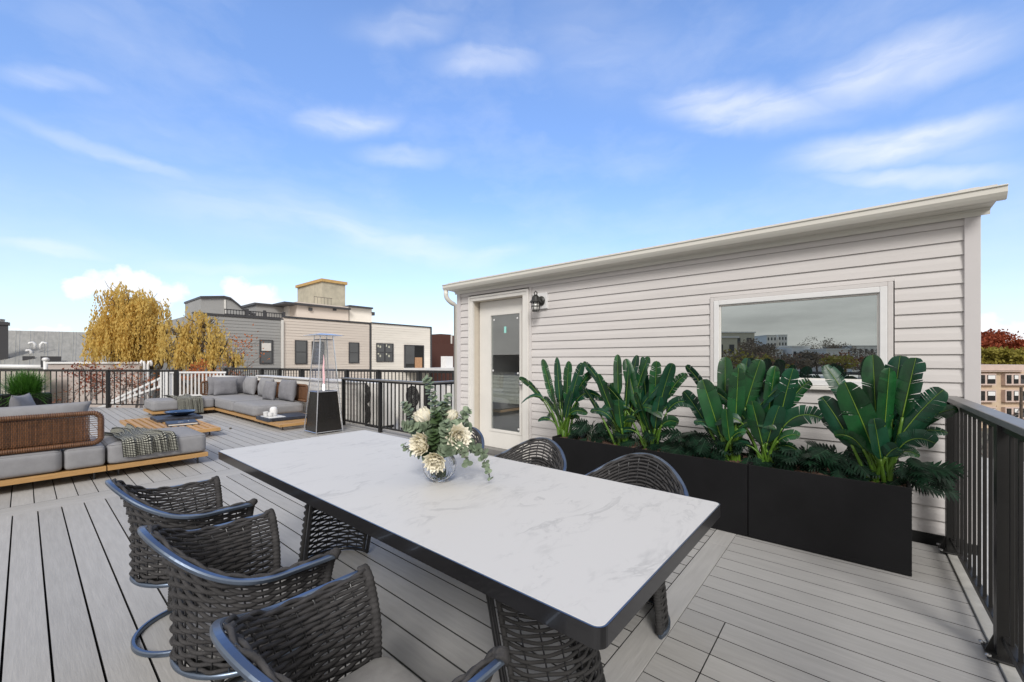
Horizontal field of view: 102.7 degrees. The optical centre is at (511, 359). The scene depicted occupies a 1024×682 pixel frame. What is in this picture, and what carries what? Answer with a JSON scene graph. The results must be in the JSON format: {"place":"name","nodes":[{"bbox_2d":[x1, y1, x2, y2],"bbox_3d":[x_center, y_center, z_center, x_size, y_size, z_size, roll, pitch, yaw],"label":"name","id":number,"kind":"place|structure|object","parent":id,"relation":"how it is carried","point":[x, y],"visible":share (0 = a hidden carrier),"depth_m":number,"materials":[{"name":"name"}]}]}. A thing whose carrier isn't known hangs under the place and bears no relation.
{"place":"outdoors","nodes":[
{"label":"outdoors","id":0,"kind":"place"},
{"bbox_2d":[0,319,111,368],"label":"grey roofed building","id":1,"kind":"structure","parent":0,"point":[29,349],"depth_m":26.72,"materials":[{"name":"grey"}]},
{"bbox_2d":[273,278,374,378],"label":"row house","id":2,"kind":"structure","parent":0,"point":[317,306],"depth_m":31.78,"materials":[{"name":"beige"}]},
{"bbox_2d":[295,340,306,363],"bbox_3d":[-14.867,-0.564,28.884,0.070,1.672,0.837,0,0,40],"label":"window","id":3,"kind":"structure","parent":2,"relation":"in","point":[300,345],"depth_m":28.86,"materials":[{"name":"grey glass"}]},
{"bbox_2d":[312,341,323,363],"bbox_3d":[-14.109,-0.537,29.787,0.070,1.631,0.881,0,0,40],"label":"window","id":4,"kind":"structure","parent":2,"relation":"in","point":[314,361],"depth_m":29.73,"materials":[{"name":"grey glass"}]},
{"bbox_2d":[349,342,358,362],"bbox_3d":[-12.314,-0.575,31.927,0.070,1.610,0.855,0,0,40],"label":"window","id":5,"kind":"structure","parent":2,"relation":"in","point":[353,346],"depth_m":31.91,"materials":[{"name":"grey glass"}]},
{"bbox_2d":[370,322,453,380],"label":"row house","id":6,"kind":"structure","parent":0,"point":[400,347],"depth_m":35.16,"materials":[{"name":"beige"}]},
{"bbox_2d":[376,343,393,361],"bbox_3d":[-10.548,-0.630,34.032,0.070,1.536,1.609,0,0,40],"label":"window","id":7,"kind":"structure","parent":6,"relation":"in","point":[384,351],"depth_m":33.97,"materials":[{"name":"grey glass"}]},
{"bbox_2d":[404,345,423,367],"bbox_3d":[-8.651,-0.322,36.269,0.120,2.023,2.090,0,0,40],"label":"window","id":8,"kind":"structure","parent":6,"relation":"in","point":[413,354],"depth_m":36.22,"materials":[{"name":"grey glass"}]},
{"bbox_2d":[365,416,504,457],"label":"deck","id":9,"kind":"structure","parent":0,"point":[400,429],"depth_m":8.74,"materials":[{"name":"grey wood"}]},
{"bbox_2d":[256,375,365,425],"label":"parapet wall","id":10,"kind":"structure","parent":9,"relation":"on","point":[302,380],"depth_m":9.15,"materials":[{"name":"white ceramic"}]},
{"bbox_2d":[212,375,453,415],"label":"parapet wall","id":11,"kind":"structure","parent":9,"relation":"on","point":[448,388],"depth_m":10.47,"materials":[{"name":"white ceramic"}]},
{"bbox_2d":[223,367,453,380],"bbox_3d":[-5.621,0.730,12.152,10.033,0.940,0.100,0,0,27],"label":"metal railing","id":12,"kind":"object","parent":11,"relation":"on","point":[377,374],"visible":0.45,"depth_m":11.61,"materials":[{"name":"black metal"}]},
{"bbox_2d":[365,382,393,427],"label":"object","id":13,"kind":"object","parent":9,"relation":"on","point":[389,405],"visible":0.41,"depth_m":8.65,"materials":[{"name":"white"}]},
{"bbox_2d":[400,384,444,429],"bbox_3d":[-1.831,0.960,8.254,0.940,0.960,0.439,0,0,40],"label":"condenser unit","id":14,"kind":"object","parent":9,"relation":"on","point":[422,395],"visible":0.36,"depth_m":8.07,"materials":[{"name":"white metal"}]},
{"bbox_2d":[432,334,453,380],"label":"brick house","id":15,"kind":"structure","parent":0,"point":[442,344],"depth_m":43.02,"materials":[{"name":"red brick"}]},
{"bbox_2d":[441,356,452,367],"bbox_3d":[-5.973,0.171,37.609,0.700,1.033,0.836,0,0,40],"label":"white bucket","id":16,"kind":"object","parent":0,"point":[446,361],"visible":1,"depth_m":37.33,"materials":[{"name":"plastic"}]},
{"bbox_2d":[0,407,1004,681],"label":"deck","id":17,"kind":"structure","parent":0,"point":[760,611],"depth_m":2.19,"materials":[{"name":"grey wood"}]},
{"bbox_2d":[0,369,61,406],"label":"grass planter","id":18,"kind":"object","parent":17,"relation":"on","point":[20,383],"visible":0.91,"depth_m":9.63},
{"bbox_2d":[0,479,157,681],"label":"deck joists","id":19,"kind":"object","parent":17,"relation":"attached to","point":[2,652],"depth_m":2.32,"materials":[{"name":"black"}]},
{"bbox_2d":[0,369,178,407],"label":"metal railing","id":20,"kind":"object","parent":17,"relation":"on","point":[108,404],"visible":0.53,"depth_m":11.32,"materials":[{"name":"black metal"}]},
{"bbox_2d":[0,410,207,486],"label":"sectional sofa","id":21,"kind":"object","parent":17,"relation":"on","point":[101,452],"visible":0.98,"depth_m":4.35,"materials":[{"name":"grey fabric"}]},
{"bbox_2d":[9,393,35,406],"bbox_3d":[-5.596,0.665,4.700,0.198,0.560,0.420,-7,4,-32],"label":"scatter cushion","id":22,"kind":"object","parent":21,"relation":"on","point":[23,400],"visible":0.23,"depth_m":4.61,"materials":[{"name":"grey fabric"}]},
{"bbox_2d":[0,401,91,450],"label":"back cushion","id":23,"kind":"object","parent":21,"relation":"on","point":[45,409],"visible":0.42,"depth_m":4.31,"materials":[{"name":"grey fabric"}]},
{"bbox_2d":[97,423,178,456],"bbox_3d":[-4.679,0.972,5.104,1.160,0.259,0.511,0,0,33],"label":"throw blanket","id":24,"kind":"object","parent":21,"relation":"on","point":[136,441],"visible":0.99,"depth_m":4.87,"materials":[{"name":"grey fabric"}]},
{"bbox_2d":[120,418,220,434],"bbox_3d":[-6.361,1.245,7.557,2.540,0.150,1.000,0,0,40],"label":"coffee table","id":25,"kind":"object","parent":17,"relation":"on","point":[200,426],"visible":0.48,"depth_m":7.42,"materials":[{"name":"brown wood"}]},
{"bbox_2d":[150,413,202,422],"bbox_3d":[-6.660,1.141,8.134,0.712,0.053,0.711,0,0,40],"label":"slate slab","id":26,"kind":"object","parent":25,"relation":"on","point":[163,418],"depth_m":7.96,"materials":[{"name":"blue stone"}]},
{"bbox_2d":[164,409,196,415],"bbox_3d":[-6.638,1.065,8.207,0.536,0.093,0.536,0,0,40],"label":"dish","id":27,"kind":"object","parent":26,"relation":"on","point":[184,412],"visible":1,"depth_m":8.16,"materials":[{"name":"blue ceramic"}]},
{"bbox_2d":[165,419,197,426],"bbox_3d":[-6.036,1.146,7.484,0.430,0.045,0.470,0,0,-44],"label":"book","id":28,"kind":"object","parent":25,"relation":"on","point":[181,422],"visible":1,"depth_m":7.37,"materials":[{"name":"blue paper"}]},
{"bbox_2d":[105,476,257,657],"bbox_3d":[-1.613,0.926,2.006,0.647,0.787,0.540,0,0,40],"label":"dining chair","id":29,"kind":"object","parent":17,"relation":"on","point":[149,568],"visible":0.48,"depth_m":1.86,"materials":[{"name":"grey wicker"}]},
{"bbox_2d":[143,380,308,429],"bbox_3d":[-6.307,0.932,9.185,5.131,0.776,2.249,0,0,40],"label":"sectional sofa","id":30,"kind":"object","parent":17,"relation":"on","point":[248,406],"visible":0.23,"depth_m":9.35,"materials":[{"name":"grey fabric"}]},
{"bbox_2d":[162,393,203,412],"bbox_3d":[-8.081,1.061,10.045,1.119,0.417,0.544,0,0,36],"label":"throw blanket","id":31,"kind":"object","parent":30,"relation":"on","point":[186,401],"visible":0.94,"depth_m":9.81,"materials":[{"name":"grey fabric"}]},
{"bbox_2d":[213,378,237,395],"bbox_3d":[-7.629,0.716,10.915,0.140,0.440,0.580,-10,-6,36],"label":"scatter cushion","id":32,"kind":"object","parent":30,"relation":"on","point":[225,386],"visible":1,"depth_m":10.86,"materials":[{"name":"grey fabric"}]},
{"bbox_2d":[207,376,245,395],"bbox_3d":[-7.747,0.689,11.148,0.218,0.500,0.920,-9,-6,40],"label":"back cushion","id":33,"kind":"object","parent":30,"relation":"on","point":[240,379],"visible":0.45,"depth_m":11.08,"materials":[{"name":"grey fabric"}]},
{"bbox_2d":[243,376,257,394],"bbox_3d":[-7.085,0.688,11.081,0.780,0.500,0.266,0,-8,40],"label":"back cushion","id":34,"kind":"object","parent":30,"relation":"on","point":[250,385],"visible":1,"depth_m":10.88,"materials":[{"name":"grey fabric"}]},
{"bbox_2d":[258,377,274,395],"bbox_3d":[-6.219,0.688,10.355,0.820,0.500,0.266,0,-8,40],"label":"back cushion","id":35,"kind":"object","parent":30,"relation":"on","point":[262,381],"visible":0.52,"depth_m":10.24,"materials":[{"name":"grey fabric"}]},
{"bbox_2d":[262,381,276,399],"bbox_3d":[-5.737,0.723,9.691,0.520,0.450,0.188,0,-9,34],"label":"scatter cushion","id":36,"kind":"object","parent":30,"relation":"on","point":[269,390],"visible":1,"depth_m":9.57,"materials":[{"name":"grey fabric"}]},
{"bbox_2d":[256,412,306,421],"bbox_3d":[-4.688,1.167,8.430,0.711,0.058,0.841,0,0,40],"label":"slate slab","id":37,"kind":"object","parent":30,"relation":"on","point":[294,415],"depth_m":8.26,"materials":[{"name":"grey stone"}]},
{"bbox_2d":[261,415,285,417],"bbox_3d":[-4.802,1.131,8.232,0.500,0.010,0.300,0,0,40],"label":"tray","id":38,"kind":"object","parent":37,"relation":"on","point":[278,416],"visible":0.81,"depth_m":8.17,"materials":[{"name":"white ceramic"}]},
{"bbox_2d":[269,407,277,415],"bbox_3d":[-4.807,1.032,8.257,0.142,0.184,0.142,0,0,40],"label":"jar","id":39,"kind":"object","parent":38,"relation":"on","point":[274,410],"visible":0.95,"depth_m":8.21,"materials":[{"name":"white ceramic"}]},
{"bbox_2d":[278,379,296,401],"bbox_3d":[-5.200,0.697,9.484,0.800,0.500,0.243,0,-7,40],"label":"back cushion","id":40,"kind":"object","parent":30,"relation":"on","point":[287,389],"visible":1,"depth_m":9.29,"materials":[{"name":"grey fabric"}]},
{"bbox_2d":[137,508,340,681],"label":"dining chair","id":41,"kind":"object","parent":17,"relation":"on","point":[228,592],"visible":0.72,"depth_m":1.33,"materials":[{"name":"grey wicker"}]},
{"bbox_2d":[303,333,342,434],"bbox_3d":[-3.475,0.418,7.557,0.511,1.806,0.511,0,0,40],"label":"patio heater","id":42,"kind":"object","parent":17,"relation":"on","point":[323,413],"visible":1,"depth_m":7.46,"materials":[{"name":"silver metal"}]},
{"bbox_2d":[210,563,508,681],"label":"dining chair","id":43,"kind":"object","parent":17,"relation":"on","point":[242,657],"visible":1,"depth_m":1.15,"materials":[{"name":"grey wicker"}]},
{"bbox_2d":[0,438,736,681],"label":"deck border","id":44,"kind":"object","parent":17,"relation":"attached to","point":[631,658],"visible":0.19,"depth_m":2.40,"materials":[{"name":"grey wood"}]},
{"bbox_2d":[341,377,453,432],"bbox_3d":[-2.035,0.838,7.885,2.764,0.965,1.235,0,0,40],"label":"metal railing","id":45,"kind":"object","parent":17,"relation":"on","point":[380,404],"visible":0.65,"depth_m":7.46,"materials":[{"name":"black metal"}]},
{"bbox_2d":[218,430,719,681],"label":"dining table","id":46,"kind":"object","parent":17,"relation":"on","point":[586,565],"visible":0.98,"depth_m":1.46,"materials":[{"name":"white stone"}]},
{"bbox_2d":[422,456,456,481],"bbox_3d":[-0.342,0.501,1.934,0.160,0.137,0.160,0,0,40],"label":"vase","id":47,"kind":"object","parent":46,"relation":"on","point":[449,469],"visible":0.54,"depth_m":1.88,"materials":[{"name":"clear glass"}]},
{"bbox_2d":[399,374,492,480],"bbox_3d":[-0.313,0.312,1.928,0.433,0.486,0.226,0,0,-12],"label":"bouquet","id":48,"kind":"object","parent":47,"relation":"in","point":[440,432],"visible":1,"depth_m":1.89,"materials":[{"name":"green plant"}]},
{"bbox_2d":[471,427,484,450],"bbox_3d":[-0.483,0.926,3.088,0.647,0.787,0.512,0,0,40],"label":"dining chair","id":49,"kind":"object","parent":17,"relation":"on","point":[478,433],"visible":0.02,"depth_m":3.14,"materials":[{"name":"grey wicker"}]},
{"bbox_2d":[494,437,566,470],"bbox_3d":[0.065,0.926,2.629,0.647,0.787,0.512,0,0,40],"label":"dining chair","id":50,"kind":"object","parent":17,"relation":"on","point":[560,456],"visible":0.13,"depth_m":2.78,"materials":[{"name":"grey wicker"}]},
{"bbox_2d":[552,434,641,483],"bbox_3d":[0.884,1.048,4.066,0.876,0.537,0.434,0,0,40],"label":"box planter","id":51,"kind":"object","parent":17,"relation":"on","point":[584,457],"visible":0.41,"depth_m":3.92,"materials":[{"name":"metal"}]},
{"bbox_2d":[519,357,602,436],"bbox_3d":[0.514,0.401,4.340,1.070,0.867,0.284,0,0,40],"label":"bird of paradise","id":52,"kind":"object","parent":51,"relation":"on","point":[568,393],"visible":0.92,"depth_m":4.26,"materials":[{"name":"green plant"}]},
{"bbox_2d":[567,418,611,443],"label":"split leaf plant","id":53,"kind":"object","parent":51,"relation":"in","point":[584,428],"visible":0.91,"depth_m":4.08,"materials":[{"name":"green plant"}]},
{"bbox_2d":[581,354,666,445],"bbox_3d":[1.054,0.390,3.882,0.876,0.892,0.340,0,0,40],"label":"bird of paradise","id":54,"kind":"object","parent":51,"relation":"in","point":[618,418],"visible":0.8,"depth_m":3.86,"materials":[{"name":"green plant"}]},
{"bbox_2d":[607,427,662,450],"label":"split leaf plant","id":55,"kind":"object","parent":51,"relation":"in","point":[654,446],"visible":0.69,"depth_m":3.79,"materials":[{"name":"green plant"}]},
{"bbox_2d":[585,452,688,638],"bbox_3d":[0.610,0.926,2.158,0.647,0.787,0.512,0,0,40],"label":"dining chair","id":56,"kind":"object","parent":17,"relation":"on","point":[658,599],"visible":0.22,"depth_m":2.24,"materials":[{"name":"grey wicker"}]},
{"bbox_2d":[635,442,755,535],"bbox_3d":[1.558,1.048,3.500,0.876,0.537,0.434,0,0,40],"label":"box planter","id":57,"kind":"object","parent":17,"relation":"on","point":[724,484],"visible":0.37,"depth_m":3.18,"materials":[{"name":"metal"}]},
{"bbox_2d":[599,356,697,449],"bbox_3d":[1.211,0.400,3.735,0.922,0.868,0.267,0,0,33],"label":"bird of paradise","id":58,"kind":"object","parent":57,"relation":"on","point":[650,422],"visible":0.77,"depth_m":3.65,"materials":[{"name":"green plant"}]},
{"bbox_2d":[659,428,715,457],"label":"split leaf plant","id":59,"kind":"object","parent":57,"relation":"in","point":[675,440],"visible":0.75,"depth_m":3.51,"materials":[{"name":"green plant"}]},
{"bbox_2d":[682,430,742,461],"bbox_3d":[1.637,0.751,3.411,0.525,0.285,0.390,0,0,40],"label":"split leaf plant","id":60,"kind":"object","parent":57,"relation":"in","point":[716,454],"visible":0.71,"depth_m":3.32,"materials":[{"name":"green plant"}]},
{"bbox_2d":[682,357,782,461],"bbox_3d":[1.754,0.405,3.283,0.726,0.861,0.314,0,0,40],"label":"bird of paradise","id":61,"kind":"object","parent":57,"relation":"in","point":[709,411],"visible":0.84,"depth_m":3.25,"materials":[{"name":"green plant"}]},
{"bbox_2d":[442,183,1008,555],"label":"stair house","id":62,"kind":"structure","parent":17,"relation":"on","point":[846,293],"depth_m":3.64,"materials":[{"name":"plastic"}]},
{"bbox_2d":[480,297,522,451],"bbox_3d":[-0.136,0.200,5.734,0.920,2.090,0.130,0,0,40],"label":"door","id":63,"kind":"structure","parent":62,"relation":"in","point":[493,388],"depth_m":5.86,"materials":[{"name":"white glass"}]},
{"bbox_2d":[530,291,547,311],"bbox_3d":[0.296,-0.729,5.108,0.217,0.256,0.230,0,0,40],"label":"wall lantern","id":64,"kind":"object","parent":62,"relation":"attached to","point":[538,301],"depth_m":5.08,"materials":[{"name":"black metal"}]},
{"bbox_2d":[710,281,892,389],"bbox_3d":[2.384,-0.175,3.499,1.279,0.836,0.075,0,0,40],"label":"window","id":65,"kind":"structure","parent":62,"relation":"in","point":[805,331],"depth_m":3.43,"materials":[{"name":"white glass"}]},
{"bbox_2d":[748,462,911,576],"bbox_3d":[2.233,1.048,2.934,0.874,0.537,0.434,0,0,40],"label":"box planter","id":66,"kind":"object","parent":17,"relation":"on","point":[866,523],"visible":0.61,"depth_m":2.73,"materials":[{"name":"metal"}]},
{"bbox_2d":[718,439,778,467],"bbox_3d":[1.885,0.763,3.191,0.532,0.282,0.326,0,0,40],"label":"split leaf plant","id":67,"kind":"object","parent":66,"relation":"in","point":[751,453],"visible":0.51,"depth_m":3.17,"materials":[{"name":"green plant"}]},
{"bbox_2d":[711,363,822,465],"bbox_3d":[1.940,0.420,3.167,0.753,0.828,0.299,0,0,40],"label":"bird of paradise","id":68,"kind":"object","parent":66,"relation":"in","point":[779,412],"visible":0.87,"depth_m":3.04,"materials":[{"name":"green plant"}]},
{"bbox_2d":[772,440,857,475],"bbox_3d":[2.151,0.755,2.980,0.498,0.290,0.415,0,0,8],"label":"split leaf plant","id":69,"kind":"object","parent":66,"relation":"in","point":[788,458],"visible":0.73,"depth_m":2.92,"materials":[{"name":"green plant"}]},
{"bbox_2d":[796,443,874,481],"bbox_3d":[2.264,0.738,2.874,0.582,0.332,0.379,0,0,40],"label":"split leaf plant","id":70,"kind":"object","parent":66,"relation":"in","point":[855,473],"visible":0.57,"depth_m":2.81,"materials":[{"name":"green plant"}]},
{"bbox_2d":[818,355,958,482],"bbox_3d":[2.448,0.401,2.700,0.693,0.875,0.357,0,0,40],"label":"bird of paradise","id":71,"kind":"object","parent":66,"relation":"in","point":[883,419],"visible":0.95,"depth_m":2.67,"materials":[{"name":"green plant"}]},
{"bbox_2d":[851,457,967,502],"bbox_3d":[2.569,0.768,2.681,0.534,0.296,0.405,0,0,69],"label":"split leaf plant","id":72,"kind":"object","parent":66,"relation":"in","point":[917,473],"visible":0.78,"depth_m":2.56,"materials":[{"name":"green plant"}]},
{"bbox_2d":[936,396,1023,681],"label":"metal railing","id":73,"kind":"object","parent":17,"relation":"on","point":[1002,601],"visible":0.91,"depth_m":1.83,"materials":[{"name":"black metal"}]},
{"bbox_2d":[946,553,1021,681],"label":"deck edge board","id":74,"kind":"object","parent":17,"relation":"attached to","point":[1009,673],"visible":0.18,"depth_m":2.15,"materials":[{"name":"grey wood"}]},
{"bbox_2d":[0,0,1023,340],"label":"sky","id":75,"kind":"structure","parent":0,"point":[398,152],"materials":[{"name":"blue"}]},
{"bbox_2d":[149,373,987,462],"bbox_3d":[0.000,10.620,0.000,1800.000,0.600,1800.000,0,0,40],"label":"ground","id":76,"kind":"structure","parent":0,"point":[530,461],"depth_m":56.02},
{"bbox_2d":[1,371,49,393],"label":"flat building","id":77,"kind":"structure","parent":76,"relation":"on","point":[37,372],"depth_m":18.90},
{"bbox_2d":[46,362,142,407],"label":"building","id":78,"kind":"structure","parent":76,"relation":"on","point":[58,365],"depth_m":19.90,"materials":[{"name":"white ceramic"}]},
{"bbox_2d":[79,281,178,398],"bbox_3d":[-19.023,3.213,20.554,3.770,14.263,3.733,0,0,40],"label":"willow tree","id":79,"kind":"object","parent":76,"relation":"on","point":[126,330],"visible":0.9,"depth_m":19.84,"materials":[{"name":"yellow plant"}]},
{"bbox_2d":[155,306,246,394],"bbox_3d":[-14.087,3.952,18.488,3.784,12.807,1.738,0,0,3],"label":"willow tree","id":80,"kind":"object","parent":76,"relation":"on","point":[188,348],"visible":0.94,"depth_m":18.33,"materials":[{"name":"yellow plant"}]},
{"bbox_2d":[152,296,284,397],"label":"row house","id":81,"kind":"structure","parent":76,"relation":"on","point":[266,320],"depth_m":26.96,"materials":[{"name":"grey"}]},
{"bbox_2d":[259,339,272,363],"bbox_3d":[-16.299,-0.558,27.177,0.070,1.582,0.806,0,0,40],"label":"window","id":82,"kind":"structure","parent":81,"relation":"in","point":[267,345],"depth_m":27.17,"materials":[{"name":"grey glass"}]},
{"bbox_2d":[217,324,269,374],"bbox_3d":[-15.843,0.691,23.217,3.861,5.665,4.575,0,0,-23],"label":"bare tree","id":83,"kind":"object","parent":76,"relation":"on","point":[243,349],"visible":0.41,"depth_m":23.20,"materials":[{"name":"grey plant"}]},
{"bbox_2d":[981,337,1001,349],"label":"autumn tree","id":84,"kind":"object","parent":76,"relation":"on","point":[988,344],"visible":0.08,"depth_m":109.80,"materials":[{"name":"red plant"}]},
{"bbox_2d":[981,332,1005,347],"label":"autumn tree","id":85,"kind":"object","parent":76,"relation":"on","point":[1001,339],"visible":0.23,"depth_m":115.65,"materials":[{"name":"red plant"}]},
{"bbox_2d":[981,346,1007,363],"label":"autumn tree","id":86,"kind":"object","parent":76,"relation":"on","point":[989,351],"visible":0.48,"depth_m":95.75,"materials":[{"name":"green plant"}]},
{"bbox_2d":[981,364,1023,427],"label":"apartment block","id":87,"kind":"structure","parent":76,"relation":"on","point":[1001,384],"depth_m":61.50,"materials":[{"name":"beige brick"}]},
{"bbox_2d":[981,328,1023,348],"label":"autumn tree","id":88,"kind":"object","parent":76,"relation":"on","point":[1006,336],"visible":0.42,"depth_m":118.39,"materials":[{"name":"red plant"}]},
{"bbox_2d":[981,398,1023,457],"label":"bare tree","id":89,"kind":"object","parent":76,"relation":"on","point":[987,434],"visible":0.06,"depth_m":36.13,"materials":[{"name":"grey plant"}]},
{"bbox_2d":[984,346,1023,364],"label":"autumn tree","id":90,"kind":"object","parent":76,"relation":"on","point":[1015,357],"visible":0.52,"depth_m":95.45,"materials":[{"name":"green plant"}]},
{"bbox_2d":[1000,338,1023,348],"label":"autumn tree","id":91,"kind":"object","parent":76,"relation":"on","point":[1018,339],"visible":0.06,"depth_m":118.90,"materials":[{"name":"red plant"}]},
{"bbox_2d":[1006,347,1023,360],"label":"autumn tree","id":92,"kind":"object","parent":76,"relation":"on","point":[1020,349],"visible":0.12,"depth_m":97.45,"materials":[{"name":"green plant"}]},
{"bbox_2d":[967,457,987,593],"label":"roof","id":93,"kind":"structure","parent":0,"point":[982,524],"depth_m":15.60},
{"bbox_2d":[1019,387,1022,418],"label":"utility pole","id":94,"kind":"object","parent":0,"point":[1020,402],"visible":0.35,"depth_m":33.93,"materials":[{"name":"brown wood"}]},
{"label":"lower terrace","id":95,"kind":"structure","parent":0,"visible":0},
{"bbox_2d":[52,381,89,402],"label":"shrub","id":96,"kind":"object","parent":95,"relation":"on","point":[69,392],"visible":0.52,"depth_m":15.25,"materials":[{"name":"brown plant"}]},
{"bbox_2d":[60,360,104,399],"bbox_3d":[-16.494,0.784,15.810,1.936,1.586,1.324,0,0,40],"label":"shrub","id":97,"kind":"object","parent":95,"relation":"on","point":[87,374],"visible":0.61,"depth_m":15.74,"materials":[{"name":"brown plant"}]},
{"bbox_2d":[76,373,117,400],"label":"shrub","id":98,"kind":"object","parent":95,"relation":"on","point":[93,377],"visible":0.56,"depth_m":14.81,"materials":[{"name":"brown plant"}]},
{"bbox_2d":[80,366,139,406],"bbox_3d":[-14.429,1.174,14.519,1.650,1.921,1.357,0,0,4],"label":"shrub","id":99,"kind":"object","parent":95,"relation":"on","point":[94,380],"visible":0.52,"depth_m":14.55,"materials":[{"name":"brown plant"}]},
{"bbox_2d":[101,360,140,403],"bbox_3d":[-15.789,0.917,16.342,2.530,1.821,1.283,0,0,62],"label":"shrub","id":100,"kind":"object","parent":95,"relation":"on","point":[130,374],"visible":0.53,"depth_m":16.52,"materials":[{"name":"brown plant"}]},
{"bbox_2d":[111,374,154,407],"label":"shrub","id":101,"kind":"object","parent":95,"relation":"on","point":[129,384],"visible":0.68,"depth_m":14.25,"materials":[{"name":"brown plant"}]},
{"bbox_2d":[139,360,145,407],"bbox_3d":[-16.640,1.150,18.453,0.100,2.340,0.224,0,0,40],"label":"vent pipe","id":102,"kind":"object","parent":95,"relation":"on","point":[144,364],"visible":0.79,"depth_m":18.45,"materials":[{"name":"white plastic"}]},
{"bbox_2d":[119,369,175,397],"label":"shrub","id":103,"kind":"object","parent":95,"relation":"on","point":[146,386],"visible":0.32,"depth_m":15.89,"materials":[{"name":"brown plant"}]},
{"bbox_2d":[147,360,152,398],"bbox_3d":[-16.401,1.150,18.547,0.100,2.340,0.224,0,0,40],"label":"vent pipe","id":104,"kind":"object","parent":95,"relation":"on","point":[150,362],"visible":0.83,"depth_m":18.48,"materials":[{"name":"white plastic"}]},
{"bbox_2d":[99,369,225,407],"bbox_3d":[-11.662,1.416,13.652,3.607,2.207,0.394,0,0,-16],"label":"white stair railing","id":105,"kind":"object","parent":95,"relation":"on","point":[165,383],"visible":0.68,"depth_m":13.56,"materials":[{"name":"white painted wood"}]},
{"bbox_2d":[181,359,215,393],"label":"shrub","id":106,"kind":"object","parent":95,"relation":"on","point":[199,367],"visible":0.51,"depth_m":16.82,"materials":[{"name":"brown plant"}]}
]}

